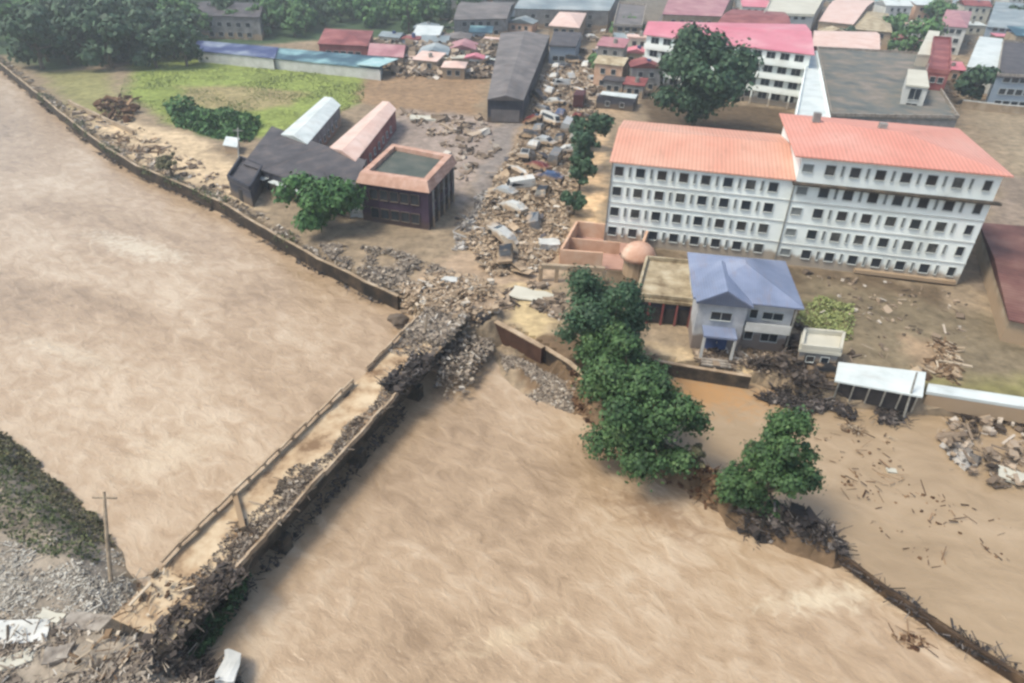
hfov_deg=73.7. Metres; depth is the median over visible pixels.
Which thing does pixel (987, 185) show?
window
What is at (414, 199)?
window
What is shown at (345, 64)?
pool shed
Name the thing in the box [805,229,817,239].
window
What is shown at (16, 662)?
concrete slab
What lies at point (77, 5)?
wood tree
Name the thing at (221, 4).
wood tree
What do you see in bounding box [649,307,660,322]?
doorway
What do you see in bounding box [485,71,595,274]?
torn sheets
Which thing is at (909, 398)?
utility pole
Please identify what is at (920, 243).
side window
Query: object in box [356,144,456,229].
purple building
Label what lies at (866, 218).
window
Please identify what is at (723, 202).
window
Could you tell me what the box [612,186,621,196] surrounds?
window
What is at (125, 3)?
wood tree
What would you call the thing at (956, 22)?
row house
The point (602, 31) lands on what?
wrecked car
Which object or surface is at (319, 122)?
white roof shed
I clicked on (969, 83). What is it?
town tree
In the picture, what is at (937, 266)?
side window
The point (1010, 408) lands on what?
yard wall roof
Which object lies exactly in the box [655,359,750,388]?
compound wall
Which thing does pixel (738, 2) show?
town house
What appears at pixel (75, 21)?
wood tree
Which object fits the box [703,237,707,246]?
side window
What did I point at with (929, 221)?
side window
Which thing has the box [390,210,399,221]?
window
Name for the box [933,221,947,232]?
window
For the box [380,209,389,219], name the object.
window
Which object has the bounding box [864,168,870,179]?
side window
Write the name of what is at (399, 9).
wood tree
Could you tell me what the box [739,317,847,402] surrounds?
rubble
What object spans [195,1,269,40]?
row house
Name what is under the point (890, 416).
rubble
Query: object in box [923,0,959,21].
town tree
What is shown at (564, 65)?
wrecked car
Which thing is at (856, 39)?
row house
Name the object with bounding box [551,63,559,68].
wrecked car
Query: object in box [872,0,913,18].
town house
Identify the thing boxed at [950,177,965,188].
window
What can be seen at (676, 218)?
window
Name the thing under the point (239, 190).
door
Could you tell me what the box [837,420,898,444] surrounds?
flood debris
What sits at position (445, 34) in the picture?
ruined house
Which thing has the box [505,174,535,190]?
wrecked van
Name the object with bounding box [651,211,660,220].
window
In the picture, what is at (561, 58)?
window
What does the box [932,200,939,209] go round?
side window
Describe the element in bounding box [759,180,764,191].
side window
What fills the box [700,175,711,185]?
window
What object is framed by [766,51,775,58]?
window
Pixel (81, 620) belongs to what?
concrete slab
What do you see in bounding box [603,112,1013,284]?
dormitory building
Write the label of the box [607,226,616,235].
window
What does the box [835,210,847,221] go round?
window
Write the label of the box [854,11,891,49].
row house
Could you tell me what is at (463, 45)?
town house
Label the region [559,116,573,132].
wrecked van
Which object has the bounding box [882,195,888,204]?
side window
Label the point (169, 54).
wood tree
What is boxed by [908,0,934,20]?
town house
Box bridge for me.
[99,315,467,660]
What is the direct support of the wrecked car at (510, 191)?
on the ground at (988, 354)
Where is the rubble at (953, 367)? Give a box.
[910,336,972,390]
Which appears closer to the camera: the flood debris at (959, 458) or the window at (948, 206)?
the flood debris at (959, 458)
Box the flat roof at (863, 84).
[817,46,959,127]
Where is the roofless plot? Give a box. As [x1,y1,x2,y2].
[559,221,647,269]
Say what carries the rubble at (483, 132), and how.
on the ground at (988, 354)
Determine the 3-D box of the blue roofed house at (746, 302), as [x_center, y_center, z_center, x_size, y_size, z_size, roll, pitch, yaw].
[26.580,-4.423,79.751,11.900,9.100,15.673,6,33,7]
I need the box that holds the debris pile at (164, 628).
[138,558,252,657]
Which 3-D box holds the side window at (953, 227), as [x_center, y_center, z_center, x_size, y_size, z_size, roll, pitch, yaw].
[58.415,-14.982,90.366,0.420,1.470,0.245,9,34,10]
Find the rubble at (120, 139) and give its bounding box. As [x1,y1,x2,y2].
[114,133,166,155]
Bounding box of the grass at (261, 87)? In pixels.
[120,54,364,135]
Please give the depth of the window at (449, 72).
189.89 m
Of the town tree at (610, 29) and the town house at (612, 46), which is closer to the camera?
the town house at (612, 46)
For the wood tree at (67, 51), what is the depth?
189.49 m
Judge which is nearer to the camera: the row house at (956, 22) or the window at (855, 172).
the window at (855, 172)
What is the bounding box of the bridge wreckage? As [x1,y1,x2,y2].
[55,560,195,682]
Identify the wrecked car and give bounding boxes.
[485,221,518,244]
[492,185,518,198]
[496,199,528,213]
[498,243,513,263]
[506,164,528,175]
[516,130,541,138]
[522,113,542,124]
[524,160,552,171]
[526,139,541,150]
[532,123,545,133]
[532,135,557,146]
[533,105,554,112]
[533,185,551,199]
[534,170,564,182]
[543,97,565,104]
[544,86,554,95]
[549,73,559,79]
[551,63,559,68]
[554,108,566,116]
[554,133,567,144]
[559,63,571,68]
[560,144,573,154]
[566,72,575,80]
[570,86,582,91]
[572,112,583,117]
[579,47,587,53]
[581,60,589,67]
[585,34,599,40]
[587,75,593,82]
[600,29,607,33]
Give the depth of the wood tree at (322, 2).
268.70 m
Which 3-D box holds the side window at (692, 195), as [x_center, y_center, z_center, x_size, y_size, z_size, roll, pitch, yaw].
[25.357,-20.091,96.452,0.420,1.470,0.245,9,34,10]
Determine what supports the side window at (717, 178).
in the dormitory building at (893, 200)
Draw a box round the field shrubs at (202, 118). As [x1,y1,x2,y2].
[163,94,261,141]
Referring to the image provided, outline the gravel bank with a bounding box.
[499,353,576,412]
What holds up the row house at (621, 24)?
on the ground at (988, 354)
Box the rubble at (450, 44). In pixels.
[404,36,495,69]
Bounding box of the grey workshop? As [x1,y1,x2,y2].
[243,126,365,218]
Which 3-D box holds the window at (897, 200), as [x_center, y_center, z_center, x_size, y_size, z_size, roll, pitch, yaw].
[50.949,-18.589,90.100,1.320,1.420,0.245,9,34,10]
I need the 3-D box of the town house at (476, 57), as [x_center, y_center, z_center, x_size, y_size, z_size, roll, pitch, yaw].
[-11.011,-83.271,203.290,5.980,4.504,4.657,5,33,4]
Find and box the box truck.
[573,90,585,109]
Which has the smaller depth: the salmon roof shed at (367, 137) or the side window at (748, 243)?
the side window at (748, 243)
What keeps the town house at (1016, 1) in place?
on the ground at (988, 354)
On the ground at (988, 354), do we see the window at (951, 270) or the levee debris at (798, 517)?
the levee debris at (798, 517)
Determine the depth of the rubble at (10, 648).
44.06 m
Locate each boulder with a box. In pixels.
[389,313,407,325]
[470,312,491,322]
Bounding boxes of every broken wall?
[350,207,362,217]
[441,276,457,282]
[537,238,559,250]
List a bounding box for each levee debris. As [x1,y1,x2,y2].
[562,368,731,511]
[725,495,858,558]
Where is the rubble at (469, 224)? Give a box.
[451,189,498,250]
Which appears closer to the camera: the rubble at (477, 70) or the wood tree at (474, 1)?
the rubble at (477, 70)
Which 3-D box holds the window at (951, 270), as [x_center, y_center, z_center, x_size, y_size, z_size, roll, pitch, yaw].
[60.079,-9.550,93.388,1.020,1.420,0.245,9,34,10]
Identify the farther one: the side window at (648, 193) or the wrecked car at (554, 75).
the wrecked car at (554, 75)
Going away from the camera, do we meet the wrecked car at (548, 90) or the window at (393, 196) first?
the window at (393, 196)
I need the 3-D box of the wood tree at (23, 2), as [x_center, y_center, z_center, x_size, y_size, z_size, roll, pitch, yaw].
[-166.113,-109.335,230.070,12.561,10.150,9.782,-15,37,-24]
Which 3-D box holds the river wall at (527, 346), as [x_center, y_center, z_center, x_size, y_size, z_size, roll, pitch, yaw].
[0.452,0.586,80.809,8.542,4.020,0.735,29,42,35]
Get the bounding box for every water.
[0,71,1011,682]
[593,377,1023,673]
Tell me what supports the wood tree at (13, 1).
on the ground at (988, 354)
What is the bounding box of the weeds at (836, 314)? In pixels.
[795,295,855,340]
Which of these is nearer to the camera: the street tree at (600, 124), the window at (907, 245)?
the window at (907, 245)
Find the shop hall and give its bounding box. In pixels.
[487,31,549,122]
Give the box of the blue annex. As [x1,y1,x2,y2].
[227,156,263,206]
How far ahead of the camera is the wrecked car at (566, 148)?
135.78 m
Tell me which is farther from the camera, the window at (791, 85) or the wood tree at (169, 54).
the wood tree at (169, 54)
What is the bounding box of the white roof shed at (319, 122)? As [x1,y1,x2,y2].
[281,97,341,144]
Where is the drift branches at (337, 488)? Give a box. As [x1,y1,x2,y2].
[178,400,406,657]
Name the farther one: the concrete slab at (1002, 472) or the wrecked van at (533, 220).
the wrecked van at (533, 220)
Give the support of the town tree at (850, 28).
on the ground at (988, 354)
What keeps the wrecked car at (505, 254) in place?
on the rubble at (524, 245)
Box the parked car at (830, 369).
[806,361,837,377]
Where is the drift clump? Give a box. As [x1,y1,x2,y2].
[888,619,937,656]
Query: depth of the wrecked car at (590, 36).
246.92 m
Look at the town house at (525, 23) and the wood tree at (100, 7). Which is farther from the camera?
the town house at (525, 23)
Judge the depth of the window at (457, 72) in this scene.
189.86 m
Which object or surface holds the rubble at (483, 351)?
on the ground at (988, 354)
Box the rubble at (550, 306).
[498,280,570,320]
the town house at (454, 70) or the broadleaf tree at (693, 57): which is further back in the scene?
the town house at (454, 70)
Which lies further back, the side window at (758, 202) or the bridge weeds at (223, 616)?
the side window at (758, 202)
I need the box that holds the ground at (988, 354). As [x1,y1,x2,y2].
[0,0,1023,682]
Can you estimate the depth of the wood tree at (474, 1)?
282.41 m
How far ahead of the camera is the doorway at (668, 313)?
82.44 m
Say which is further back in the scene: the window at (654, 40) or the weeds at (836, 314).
the window at (654, 40)
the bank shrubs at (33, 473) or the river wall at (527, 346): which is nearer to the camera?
the bank shrubs at (33, 473)
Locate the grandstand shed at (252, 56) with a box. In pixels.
[196,40,277,69]
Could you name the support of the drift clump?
on the water at (174, 367)
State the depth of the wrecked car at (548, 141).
139.03 m
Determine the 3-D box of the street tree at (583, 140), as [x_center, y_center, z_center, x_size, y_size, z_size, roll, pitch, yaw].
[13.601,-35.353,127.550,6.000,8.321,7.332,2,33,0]
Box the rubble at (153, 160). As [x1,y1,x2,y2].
[66,103,230,194]
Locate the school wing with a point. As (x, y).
(812, 98)
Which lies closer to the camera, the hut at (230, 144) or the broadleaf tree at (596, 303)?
the broadleaf tree at (596, 303)
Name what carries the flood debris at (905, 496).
in the flood water at (975, 586)
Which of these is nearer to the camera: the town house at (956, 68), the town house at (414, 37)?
the town house at (956, 68)
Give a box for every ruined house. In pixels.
[441,32,449,35]
[441,55,468,63]
[480,34,499,47]
[484,55,494,64]
[596,91,637,111]
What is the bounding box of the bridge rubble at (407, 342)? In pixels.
[388,334,444,357]
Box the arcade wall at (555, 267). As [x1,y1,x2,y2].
[539,263,606,284]
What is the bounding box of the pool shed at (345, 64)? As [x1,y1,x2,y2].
[274,48,397,80]
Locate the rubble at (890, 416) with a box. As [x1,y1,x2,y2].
[751,384,919,429]
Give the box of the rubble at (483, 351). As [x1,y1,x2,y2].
[433,333,495,399]
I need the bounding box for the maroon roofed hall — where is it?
[974,223,1023,345]
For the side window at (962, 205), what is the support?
in the dormitory building at (893, 200)
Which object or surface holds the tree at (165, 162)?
on the ground at (988, 354)
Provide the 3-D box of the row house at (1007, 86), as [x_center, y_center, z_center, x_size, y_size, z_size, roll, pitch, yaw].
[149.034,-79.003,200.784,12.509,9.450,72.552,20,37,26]
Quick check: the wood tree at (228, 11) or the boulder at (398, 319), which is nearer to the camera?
the boulder at (398, 319)
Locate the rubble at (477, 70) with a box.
[373,31,496,78]
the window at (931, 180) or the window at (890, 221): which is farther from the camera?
the window at (890, 221)
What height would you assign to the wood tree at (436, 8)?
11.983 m
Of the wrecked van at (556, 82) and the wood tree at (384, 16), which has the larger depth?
the wood tree at (384, 16)
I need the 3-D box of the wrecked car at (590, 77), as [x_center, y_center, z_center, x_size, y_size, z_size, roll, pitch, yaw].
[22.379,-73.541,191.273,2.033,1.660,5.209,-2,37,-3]
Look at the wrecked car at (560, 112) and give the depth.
158.66 m
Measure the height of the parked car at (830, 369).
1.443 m
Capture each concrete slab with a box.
[0,617,48,642]
[0,648,32,671]
[34,608,66,624]
[40,642,71,665]
[55,612,115,631]
[213,648,242,682]
[409,115,435,120]
[886,467,897,473]
[997,465,1023,481]
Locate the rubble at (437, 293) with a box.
[395,269,504,354]
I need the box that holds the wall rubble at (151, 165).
[0,55,399,292]
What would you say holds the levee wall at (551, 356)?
on the ground at (988, 354)
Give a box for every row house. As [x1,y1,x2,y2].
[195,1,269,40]
[317,28,373,54]
[367,43,407,66]
[453,1,514,34]
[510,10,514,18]
[514,0,619,29]
[548,12,585,43]
[549,31,581,63]
[612,2,645,36]
[638,255,692,327]
[662,0,733,22]
[718,9,790,23]
[764,0,823,31]
[813,31,879,50]
[817,0,874,30]
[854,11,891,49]
[939,9,971,54]
[965,36,1002,93]
[983,1,1023,36]
[986,40,1023,105]
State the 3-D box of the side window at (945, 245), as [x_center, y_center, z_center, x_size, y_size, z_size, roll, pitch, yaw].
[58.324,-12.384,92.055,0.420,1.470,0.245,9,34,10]
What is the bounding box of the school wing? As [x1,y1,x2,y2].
[794,50,830,116]
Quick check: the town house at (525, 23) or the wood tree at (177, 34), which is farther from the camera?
the town house at (525, 23)
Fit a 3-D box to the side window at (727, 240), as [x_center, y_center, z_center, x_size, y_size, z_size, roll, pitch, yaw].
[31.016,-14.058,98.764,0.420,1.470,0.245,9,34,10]
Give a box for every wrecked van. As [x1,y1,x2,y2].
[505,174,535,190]
[518,148,534,160]
[524,211,540,232]
[531,88,547,102]
[539,110,560,125]
[547,146,563,165]
[550,78,570,87]
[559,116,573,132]
[565,54,582,63]
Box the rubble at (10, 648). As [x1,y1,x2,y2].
[0,599,246,682]
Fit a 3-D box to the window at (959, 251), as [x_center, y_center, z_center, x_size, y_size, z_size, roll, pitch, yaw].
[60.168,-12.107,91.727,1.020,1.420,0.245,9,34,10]
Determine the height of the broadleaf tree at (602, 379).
10.524 m
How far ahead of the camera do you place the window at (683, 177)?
95.17 m
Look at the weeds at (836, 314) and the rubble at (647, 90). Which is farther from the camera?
the rubble at (647, 90)
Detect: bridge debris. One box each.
[175,463,320,597]
[184,373,411,599]
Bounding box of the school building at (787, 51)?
[642,21,814,108]
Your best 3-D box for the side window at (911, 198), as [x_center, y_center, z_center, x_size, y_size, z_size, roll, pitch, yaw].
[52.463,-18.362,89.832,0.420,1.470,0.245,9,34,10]
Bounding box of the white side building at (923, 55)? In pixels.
[914,30,939,66]
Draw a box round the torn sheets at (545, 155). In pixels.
[473,71,593,256]
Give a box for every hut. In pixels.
[223,136,239,153]
[795,327,845,369]
[900,69,928,105]
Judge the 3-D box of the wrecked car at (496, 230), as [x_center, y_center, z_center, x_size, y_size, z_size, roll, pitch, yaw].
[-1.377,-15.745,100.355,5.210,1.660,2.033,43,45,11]
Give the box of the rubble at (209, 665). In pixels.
[129,633,243,682]
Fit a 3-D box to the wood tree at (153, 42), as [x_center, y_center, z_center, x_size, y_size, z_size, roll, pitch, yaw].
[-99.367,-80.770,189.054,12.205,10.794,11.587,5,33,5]
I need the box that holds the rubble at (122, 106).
[92,93,141,122]
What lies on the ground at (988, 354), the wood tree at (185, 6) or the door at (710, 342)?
the wood tree at (185, 6)
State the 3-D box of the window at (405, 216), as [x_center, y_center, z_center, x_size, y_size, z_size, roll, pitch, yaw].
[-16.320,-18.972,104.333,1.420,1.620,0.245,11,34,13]
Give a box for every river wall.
[0,62,399,309]
[494,320,544,363]
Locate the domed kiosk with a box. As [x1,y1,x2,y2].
[620,241,655,279]
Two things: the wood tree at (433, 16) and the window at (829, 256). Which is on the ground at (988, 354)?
the wood tree at (433, 16)
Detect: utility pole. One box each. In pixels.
[92,491,116,581]
[233,127,242,156]
[424,314,427,333]
[903,372,917,419]
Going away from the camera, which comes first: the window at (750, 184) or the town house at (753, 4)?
the window at (750, 184)
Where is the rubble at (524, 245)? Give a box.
[465,119,575,277]
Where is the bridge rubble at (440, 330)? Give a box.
[399,305,470,345]
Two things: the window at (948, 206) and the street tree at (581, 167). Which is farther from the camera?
the street tree at (581, 167)
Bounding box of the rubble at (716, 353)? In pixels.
[691,345,790,378]
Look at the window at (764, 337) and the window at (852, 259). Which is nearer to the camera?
the window at (764, 337)
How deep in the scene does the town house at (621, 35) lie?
219.31 m
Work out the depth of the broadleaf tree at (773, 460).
53.19 m
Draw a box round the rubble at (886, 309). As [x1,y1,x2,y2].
[802,268,971,362]
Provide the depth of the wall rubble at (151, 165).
114.72 m
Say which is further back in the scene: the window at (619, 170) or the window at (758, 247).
the window at (758, 247)
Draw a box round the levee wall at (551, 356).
[544,346,582,377]
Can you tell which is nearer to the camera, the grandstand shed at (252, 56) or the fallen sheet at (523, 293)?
the fallen sheet at (523, 293)
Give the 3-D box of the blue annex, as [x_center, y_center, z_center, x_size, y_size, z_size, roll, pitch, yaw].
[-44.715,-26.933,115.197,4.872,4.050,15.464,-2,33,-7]
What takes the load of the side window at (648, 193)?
in the dormitory building at (893, 200)
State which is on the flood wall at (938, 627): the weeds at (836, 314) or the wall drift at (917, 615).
the wall drift at (917, 615)
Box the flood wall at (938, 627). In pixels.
[838,554,1023,682]
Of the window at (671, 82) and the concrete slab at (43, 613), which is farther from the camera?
the window at (671, 82)
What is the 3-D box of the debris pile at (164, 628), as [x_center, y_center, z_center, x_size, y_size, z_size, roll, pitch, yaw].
[-21.755,17.827,47.132,4.199,1.090,8.465,11,34,14]
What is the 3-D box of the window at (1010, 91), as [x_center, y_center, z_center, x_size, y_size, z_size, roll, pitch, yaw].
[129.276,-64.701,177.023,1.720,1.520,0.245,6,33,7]
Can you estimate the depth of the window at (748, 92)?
178.21 m
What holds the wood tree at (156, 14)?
on the ground at (988, 354)
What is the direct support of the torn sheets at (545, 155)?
on the ground at (988, 354)
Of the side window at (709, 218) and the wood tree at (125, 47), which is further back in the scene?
the wood tree at (125, 47)
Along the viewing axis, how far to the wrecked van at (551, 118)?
151.48 m
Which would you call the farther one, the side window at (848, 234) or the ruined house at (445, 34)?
the ruined house at (445, 34)
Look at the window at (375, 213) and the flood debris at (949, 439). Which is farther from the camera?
the window at (375, 213)
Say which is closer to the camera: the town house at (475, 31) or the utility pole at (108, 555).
the utility pole at (108, 555)
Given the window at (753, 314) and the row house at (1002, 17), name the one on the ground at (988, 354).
the row house at (1002, 17)
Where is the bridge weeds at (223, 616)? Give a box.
[182,569,252,660]
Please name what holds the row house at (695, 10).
on the ground at (988, 354)
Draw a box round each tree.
[0,2,17,35]
[0,9,56,56]
[0,9,66,69]
[4,31,16,43]
[7,1,50,13]
[8,0,20,3]
[12,1,26,5]
[31,0,83,4]
[33,0,77,29]
[33,27,68,61]
[39,0,66,8]
[47,29,83,64]
[48,11,84,49]
[54,8,130,62]
[67,0,128,55]
[67,1,91,9]
[73,11,134,68]
[106,0,145,8]
[112,9,156,44]
[116,18,155,60]
[128,29,171,68]
[129,3,160,27]
[129,7,162,28]
[131,0,182,8]
[148,30,190,58]
[152,5,204,35]
[154,0,199,24]
[154,20,207,66]
[154,152,176,176]
[157,11,209,43]
[187,6,212,31]
[207,0,233,9]
[222,8,238,14]
[245,0,281,34]
[252,0,287,7]
[258,0,286,28]
[270,169,371,233]
[280,12,306,36]
[285,0,316,5]
[286,0,313,25]
[289,2,318,31]
[310,1,320,9]
[313,4,338,25]
[316,0,340,16]
[327,0,350,21]
[337,0,361,19]
[350,0,382,28]
[377,0,393,19]
[378,5,389,24]
[386,0,421,32]
[395,0,425,28]
[420,0,444,22]
[422,5,443,22]
[430,0,454,20]
[452,0,482,13]
[551,263,655,357]
[559,189,587,214]
[568,110,615,139]
[569,150,597,190]
[570,128,600,158]
[570,317,651,403]
[571,328,676,409]
[578,354,714,491]
[587,53,596,69]
[608,13,645,33]
[647,20,764,125]
[689,443,706,472]
[713,459,760,513]
[736,404,826,524]
[839,25,856,30]
[882,12,910,33]
[887,16,948,51]
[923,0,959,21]
[953,63,1003,100]
[1006,4,1023,9]
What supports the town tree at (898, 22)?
on the ground at (988, 354)
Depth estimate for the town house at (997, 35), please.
246.60 m
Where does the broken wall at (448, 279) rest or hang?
on the ground at (988, 354)
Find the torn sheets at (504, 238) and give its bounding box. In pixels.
[474,55,588,266]
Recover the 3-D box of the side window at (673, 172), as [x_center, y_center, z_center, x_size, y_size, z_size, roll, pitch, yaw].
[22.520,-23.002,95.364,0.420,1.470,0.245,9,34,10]
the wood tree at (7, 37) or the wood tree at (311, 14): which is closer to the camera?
the wood tree at (7, 37)
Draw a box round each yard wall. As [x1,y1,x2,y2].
[67,99,134,134]
[960,100,1023,114]
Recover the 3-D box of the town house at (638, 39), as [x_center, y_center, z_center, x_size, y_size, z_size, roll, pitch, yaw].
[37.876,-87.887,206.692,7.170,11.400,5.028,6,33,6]
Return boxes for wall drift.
[0,69,383,304]
[835,556,1023,672]
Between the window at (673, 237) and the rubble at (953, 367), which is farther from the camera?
the window at (673, 237)
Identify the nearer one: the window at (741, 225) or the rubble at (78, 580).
the rubble at (78, 580)
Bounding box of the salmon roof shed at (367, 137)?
[330,101,395,167]
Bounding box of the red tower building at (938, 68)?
[926,36,951,90]
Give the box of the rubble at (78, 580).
[0,533,147,628]
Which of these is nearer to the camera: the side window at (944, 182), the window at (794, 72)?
the side window at (944, 182)
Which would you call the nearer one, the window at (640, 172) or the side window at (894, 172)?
the side window at (894, 172)
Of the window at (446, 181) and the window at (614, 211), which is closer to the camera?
the window at (614, 211)
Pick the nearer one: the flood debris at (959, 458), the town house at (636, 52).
the flood debris at (959, 458)
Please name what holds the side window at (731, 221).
in the dormitory building at (893, 200)
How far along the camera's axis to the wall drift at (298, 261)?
115.75 m
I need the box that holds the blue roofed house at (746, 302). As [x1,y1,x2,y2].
[687,252,803,368]
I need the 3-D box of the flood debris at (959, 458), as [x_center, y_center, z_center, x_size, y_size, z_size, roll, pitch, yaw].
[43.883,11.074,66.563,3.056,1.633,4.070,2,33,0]
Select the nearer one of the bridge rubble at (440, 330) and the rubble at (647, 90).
the bridge rubble at (440, 330)
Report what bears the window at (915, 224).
in the dormitory building at (893, 200)
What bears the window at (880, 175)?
in the dormitory building at (893, 200)
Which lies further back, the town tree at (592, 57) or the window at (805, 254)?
the town tree at (592, 57)
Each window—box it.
[369,188,377,199]
[370,207,379,217]
[379,190,387,201]
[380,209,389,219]
[389,191,398,202]
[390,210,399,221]
[399,193,408,204]
[401,212,409,222]
[410,194,418,205]
[411,213,419,224]
[440,182,442,192]
[445,176,447,188]
[445,194,447,206]
[447,70,451,75]
[455,70,459,75]
[559,56,564,60]
[600,68,604,73]
[606,85,611,90]
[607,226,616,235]
[609,206,618,216]
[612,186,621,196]
[614,166,623,176]
[626,187,629,197]
[627,228,636,237]
[628,167,631,177]
[630,208,639,218]
[632,188,642,198]
[635,168,645,178]
[644,210,647,219]
[647,189,650,199]
[648,230,657,240]
[649,50,657,56]
[649,72,654,77]
[649,169,653,179]
[651,37,658,43]
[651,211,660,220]
[654,190,663,200]
[657,170,666,180]
[663,38,671,45]
[664,212,668,222]
[668,192,671,201]
[668,233,678,242]
[669,78,677,84]
[671,171,674,181]
[671,213,681,223]
[675,193,685,203]
[678,172,688,183]
[686,215,689,224]
[689,194,693,204]
[689,235,699,245]
[693,174,697,184]
[693,216,703,225]
[696,195,707,205]
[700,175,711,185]
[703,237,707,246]
[707,217,711,226]
[710,238,720,247]
[710,311,732,321]
[711,196,715,206]
[714,218,724,228]
[715,176,719,186]
[718,197,729,207]
[722,177,733,187]
[724,239,728,248]
[728,219,732,229]
[731,240,741,250]
[733,199,737,208]
[735,220,746,230]
[737,178,741,188]
[740,200,751,210]
[743,331,753,339]
[744,89,753,96]
[745,179,756,190]
[745,242,749,251]
[748,309,758,318]
[750,222,754,231]
[752,243,763,252]
[755,201,759,211]
[757,91,766,98]
[757,223,768,233]
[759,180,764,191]
[759,333,778,342]
[760,78,769,85]
[761,311,784,321]
[762,202,773,212]
[763,65,772,72]
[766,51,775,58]
[767,181,779,192]
[770,93,780,100]
[773,80,783,87]
[777,67,786,73]
[779,248,790,255]
[780,53,789,60]
[784,95,793,102]
[784,228,796,236]
[787,82,797,89]
[790,68,800,75]
[790,207,802,215]
[794,54,804,62]
[795,186,808,194]
[800,249,811,259]
[801,163,814,172]
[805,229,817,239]
[811,208,823,218]
[815,251,819,260]
[817,188,829,198]
[820,231,826,240]
[820,356,829,362]
[823,252,834,262]
[824,164,836,175]
[827,209,832,219]
[829,232,841,242]
[833,190,838,199]
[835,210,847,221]
[838,253,843,263]
[839,166,845,177]
[841,190,854,200]
[844,233,849,243]
[846,255,858,264]
[848,167,861,178]
[851,212,856,222]
[852,234,865,244]
[857,192,863,201]
[859,213,872,224]
[861,256,866,266]
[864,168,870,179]
[866,193,879,203]
[868,236,873,246]
[869,257,882,267]
[873,169,887,180]
[875,215,881,225]
[876,237,889,247]
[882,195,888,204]
[883,216,897,226]
[884,259,890,268]
[890,171,896,182]
[891,195,904,206]
[892,239,898,248]
[893,260,906,270]
[899,172,912,183]
[899,217,905,227]
[900,240,913,250]
[907,88,922,100]
[907,197,913,207]
[908,218,922,229]
[908,262,914,271]
[915,173,922,184]
[916,198,930,208]
[916,241,922,251]
[917,263,930,273]
[924,174,938,185]
[924,220,931,230]
[925,242,938,253]
[929,76,935,82]
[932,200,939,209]
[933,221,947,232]
[933,265,939,274]
[936,77,943,83]
[941,176,948,187]
[941,201,955,211]
[941,244,947,254]
[945,266,956,276]
[949,223,956,233]
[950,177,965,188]
[953,246,965,256]
[958,202,964,212]
[963,224,974,235]
[967,178,974,189]
[971,204,983,214]
[981,180,993,191]
[997,88,1006,94]
[1002,78,1010,82]
[1006,89,1014,94]
[1010,101,1017,104]
[1011,78,1018,82]
[1014,89,1022,95]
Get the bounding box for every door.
[238,188,243,201]
[704,338,726,349]
[802,354,815,369]
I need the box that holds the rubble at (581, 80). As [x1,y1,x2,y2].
[529,52,602,123]
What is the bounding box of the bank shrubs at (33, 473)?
[0,431,115,548]
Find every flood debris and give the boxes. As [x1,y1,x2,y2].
[814,425,1010,567]
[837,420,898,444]
[934,414,1023,488]
[939,442,982,470]
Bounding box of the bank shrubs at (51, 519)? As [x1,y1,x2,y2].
[0,449,100,563]
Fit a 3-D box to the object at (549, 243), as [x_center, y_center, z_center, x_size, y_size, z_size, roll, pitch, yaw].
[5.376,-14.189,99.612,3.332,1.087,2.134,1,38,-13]
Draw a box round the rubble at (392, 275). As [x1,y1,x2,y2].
[318,242,454,299]
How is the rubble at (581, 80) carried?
on the ground at (988, 354)
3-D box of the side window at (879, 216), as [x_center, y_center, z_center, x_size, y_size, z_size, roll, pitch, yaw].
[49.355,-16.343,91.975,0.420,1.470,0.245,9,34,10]
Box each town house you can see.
[378,31,406,43]
[400,33,421,43]
[412,51,445,69]
[413,21,439,29]
[413,25,443,35]
[417,42,449,56]
[421,35,450,42]
[441,61,467,79]
[449,32,472,40]
[450,38,478,55]
[451,0,486,12]
[464,52,485,63]
[469,25,493,36]
[493,0,518,5]
[508,15,537,31]
[593,55,631,86]
[596,36,629,56]
[602,75,625,92]
[613,31,634,37]
[622,76,648,98]
[627,31,646,46]
[627,45,644,59]
[627,57,661,92]
[735,0,740,8]
[740,0,768,10]
[818,26,843,30]
[824,0,832,5]
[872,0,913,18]
[887,34,907,50]
[904,20,923,37]
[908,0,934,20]
[947,61,965,81]
[956,0,992,23]
[965,20,986,34]
[990,31,1011,37]
[1000,0,1023,2]
[1003,26,1023,40]
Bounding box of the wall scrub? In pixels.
[0,60,296,247]
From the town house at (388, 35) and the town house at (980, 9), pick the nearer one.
the town house at (388, 35)
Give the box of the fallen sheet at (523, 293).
[509,286,552,300]
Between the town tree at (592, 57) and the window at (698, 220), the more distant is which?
the town tree at (592, 57)
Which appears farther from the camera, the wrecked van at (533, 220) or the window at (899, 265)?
the wrecked van at (533, 220)
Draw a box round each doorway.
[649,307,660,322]
[662,308,673,323]
[676,309,687,325]
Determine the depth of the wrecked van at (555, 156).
128.57 m
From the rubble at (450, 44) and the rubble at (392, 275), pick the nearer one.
the rubble at (392, 275)
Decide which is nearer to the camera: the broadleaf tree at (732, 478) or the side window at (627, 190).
the broadleaf tree at (732, 478)
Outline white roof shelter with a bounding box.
[833,362,925,411]
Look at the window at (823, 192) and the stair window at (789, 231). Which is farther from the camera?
the stair window at (789, 231)
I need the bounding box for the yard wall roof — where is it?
[923,383,1023,423]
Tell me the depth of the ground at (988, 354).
104.65 m
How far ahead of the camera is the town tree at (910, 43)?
232.90 m
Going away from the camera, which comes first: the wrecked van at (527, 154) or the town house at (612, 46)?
the wrecked van at (527, 154)
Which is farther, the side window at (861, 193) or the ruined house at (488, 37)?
the ruined house at (488, 37)
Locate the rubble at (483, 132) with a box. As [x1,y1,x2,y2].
[399,107,501,180]
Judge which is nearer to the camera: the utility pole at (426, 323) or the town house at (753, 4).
the utility pole at (426, 323)

